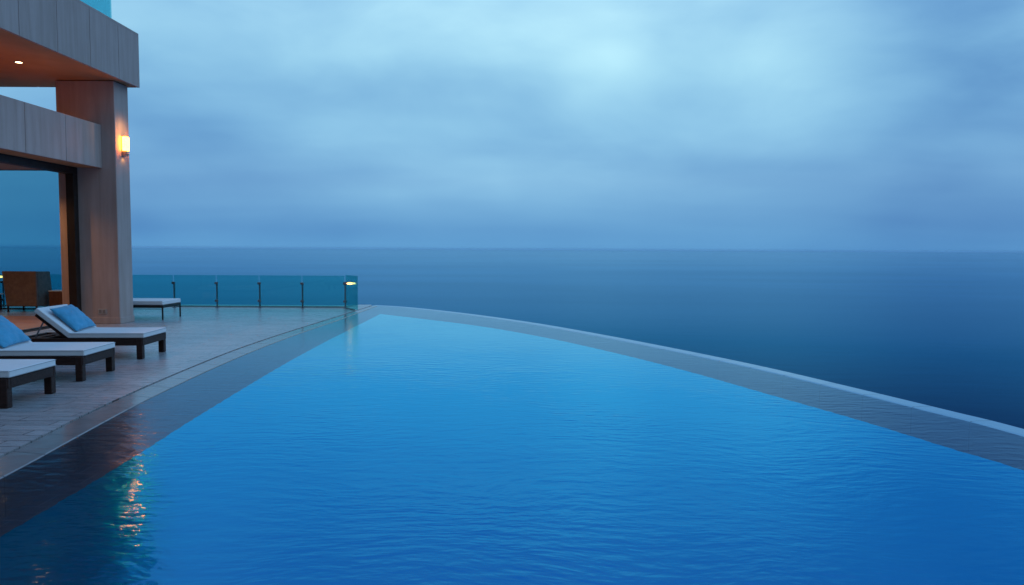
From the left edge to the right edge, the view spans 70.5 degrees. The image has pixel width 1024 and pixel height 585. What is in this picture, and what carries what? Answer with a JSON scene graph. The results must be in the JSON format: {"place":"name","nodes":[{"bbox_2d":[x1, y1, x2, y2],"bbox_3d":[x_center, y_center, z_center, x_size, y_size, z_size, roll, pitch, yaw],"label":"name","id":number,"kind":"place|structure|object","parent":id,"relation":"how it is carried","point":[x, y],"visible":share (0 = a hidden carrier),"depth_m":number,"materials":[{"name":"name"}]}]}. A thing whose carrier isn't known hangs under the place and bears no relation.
{"place":"outdoors","nodes":[
{"label":"outdoors","id":0,"kind":"place"},
{"bbox_2d":[0,293,3,309],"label":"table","id":1,"kind":"object","parent":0,"point":[1,294],"visible":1,"depth_m":21.06,"materials":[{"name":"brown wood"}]},
{"bbox_2d":[0,247,1023,428],"bbox_3d":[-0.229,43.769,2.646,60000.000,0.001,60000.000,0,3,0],"label":"sea","id":2,"kind":"structure","parent":0,"point":[943,330],"depth_m":683.53,"materials":[{"name":"liquid"}]},
{"bbox_2d":[0,0,1023,251],"label":"sky","id":3,"kind":"structure","parent":0,"point":[648,125],"materials":[{"name":"blue"}]},
{"bbox_3d":[-10.044,25.438,6.403,31.978,44.040,37.505,0,3,0],"label":"podium","id":4,"kind":"object","parent":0,"visible":0},
{"bbox_2d":[0,305,1023,478],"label":"swimming pool","id":5,"kind":"structure","parent":4,"relation":"on","point":[18,459],"depth_m":9.06,"materials":[{"name":"stone"}]},
{"bbox_2d":[0,306,1023,584],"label":"pool water","id":6,"kind":"structure","parent":5,"relation":"in","point":[388,446],"depth_m":5.93,"materials":[{"name":"blue liquid"}]},
{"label":"terrace base","id":7,"kind":"structure","parent":0,"visible":0},
{"bbox_2d":[0,305,371,457],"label":"terrace deck","id":8,"kind":"structure","parent":7,"relation":"on","point":[195,336],"depth_m":12.02,"materials":[{"name":"grey wood"}]},
{"bbox_2d":[4,316,46,329],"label":"interior floor","id":9,"kind":"structure","parent":8,"relation":"on","point":[24,322],"depth_m":17.69,"materials":[{"name":"brown wood"}]},
{"bbox_2d":[2,271,51,311],"bbox_3d":[-13.790,-0.044,20.659,0.959,1.150,0.798,0,3,0],"label":"wicker armchair","id":10,"kind":"object","parent":8,"relation":"on","point":[27,288],"visible":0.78,"depth_m":20.31,"materials":[{"name":"brown wicker"}]},
{"bbox_2d":[0,359,55,408],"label":"sun lounger","id":11,"kind":"object","parent":8,"relation":"on","point":[15,372],"visible":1,"depth_m":8.62,"materials":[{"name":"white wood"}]},
{"bbox_2d":[48,290,62,305],"bbox_3d":[-13.021,0.229,20.856,0.420,0.590,0.400,0,3,0],"label":"side stool","id":12,"kind":"object","parent":8,"relation":"on","point":[55,297],"visible":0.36,"depth_m":20.66,"materials":[{"name":"brown wood"}]},
{"bbox_2d":[0,341,115,381],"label":"sun lounger","id":13,"kind":"object","parent":8,"relation":"on","point":[79,355],"visible":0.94,"depth_m":9.98,"materials":[{"name":"white fabric"}]},
{"bbox_2d":[0,315,30,347],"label":"pillow","id":14,"kind":"object","parent":13,"relation":"on","point":[11,333],"visible":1,"depth_m":10.28,"materials":[{"name":"blue fabric"}]},
{"bbox_2d":[0,0,139,332],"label":"building","id":15,"kind":"structure","parent":8,"relation":"on","point":[82,57],"depth_m":17.04,"materials":[{"name":"stone"}]},
{"bbox_2d":[2,308,35,308],"bbox_3d":[-16.552,-1.541,21.151,10.724,4.050,0.100,0,3,0],"label":"window frame","id":16,"kind":"structure","parent":15,"relation":"in","point":[2,308],"depth_m":21.23,"materials":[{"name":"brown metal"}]},
{"bbox_2d":[98,309,106,313],"bbox_3d":[-9.822,0.452,17.351,0.200,0.120,0.016,0,3,0],"label":"wall outlet","id":17,"kind":"object","parent":15,"relation":"attached to","point":[102,311],"depth_m":17.34,"materials":[{"name":"plastic"}]},
{"bbox_2d":[121,136,128,156],"bbox_3d":[-9.305,-3.518,17.442,0.151,0.500,0.132,0,3,0],"label":"wall sconce","id":18,"kind":"object","parent":15,"relation":"attached to","point":[125,144],"depth_m":17.39,"materials":[{"name":"glass"}]},
{"bbox_2d":[28,304,166,358],"bbox_3d":[-7.117,0.650,12.300,2.077,0.843,0.924,0,3,-3],"label":"sun lounger","id":19,"kind":"object","parent":8,"relation":"on","point":[139,338],"visible":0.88,"depth_m":11.91,"materials":[{"name":"white fabric"}]},
{"bbox_2d":[50,304,96,331],"bbox_3d":[-7.437,0.421,12.289,0.560,0.178,0.700,43,1,-8],"label":"pillow","id":20,"kind":"object","parent":19,"relation":"on","point":[76,319],"visible":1,"depth_m":12.14,"materials":[{"name":"blue fabric"}]},
{"bbox_2d":[133,298,180,319],"bbox_3d":[-9.842,0.420,18.833,2.000,0.485,1.010,0,3,0],"label":"metal daybed","id":21,"kind":"object","parent":8,"relation":"on","point":[162,303],"visible":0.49,"depth_m":18.42,"materials":[{"name":"white metal"}]},
{"bbox_2d":[2,304,348,307],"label":"kerb","id":22,"kind":"structure","parent":8,"relation":"on","point":[324,306],"depth_m":22.41,"materials":[{"name":"grey concrete"}]},
{"bbox_2d":[0,275,357,309],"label":"glass fence","id":23,"kind":"object","parent":8,"relation":"on","point":[354,287],"visible":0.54,"depth_m":22.13,"materials":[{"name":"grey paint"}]}
]}

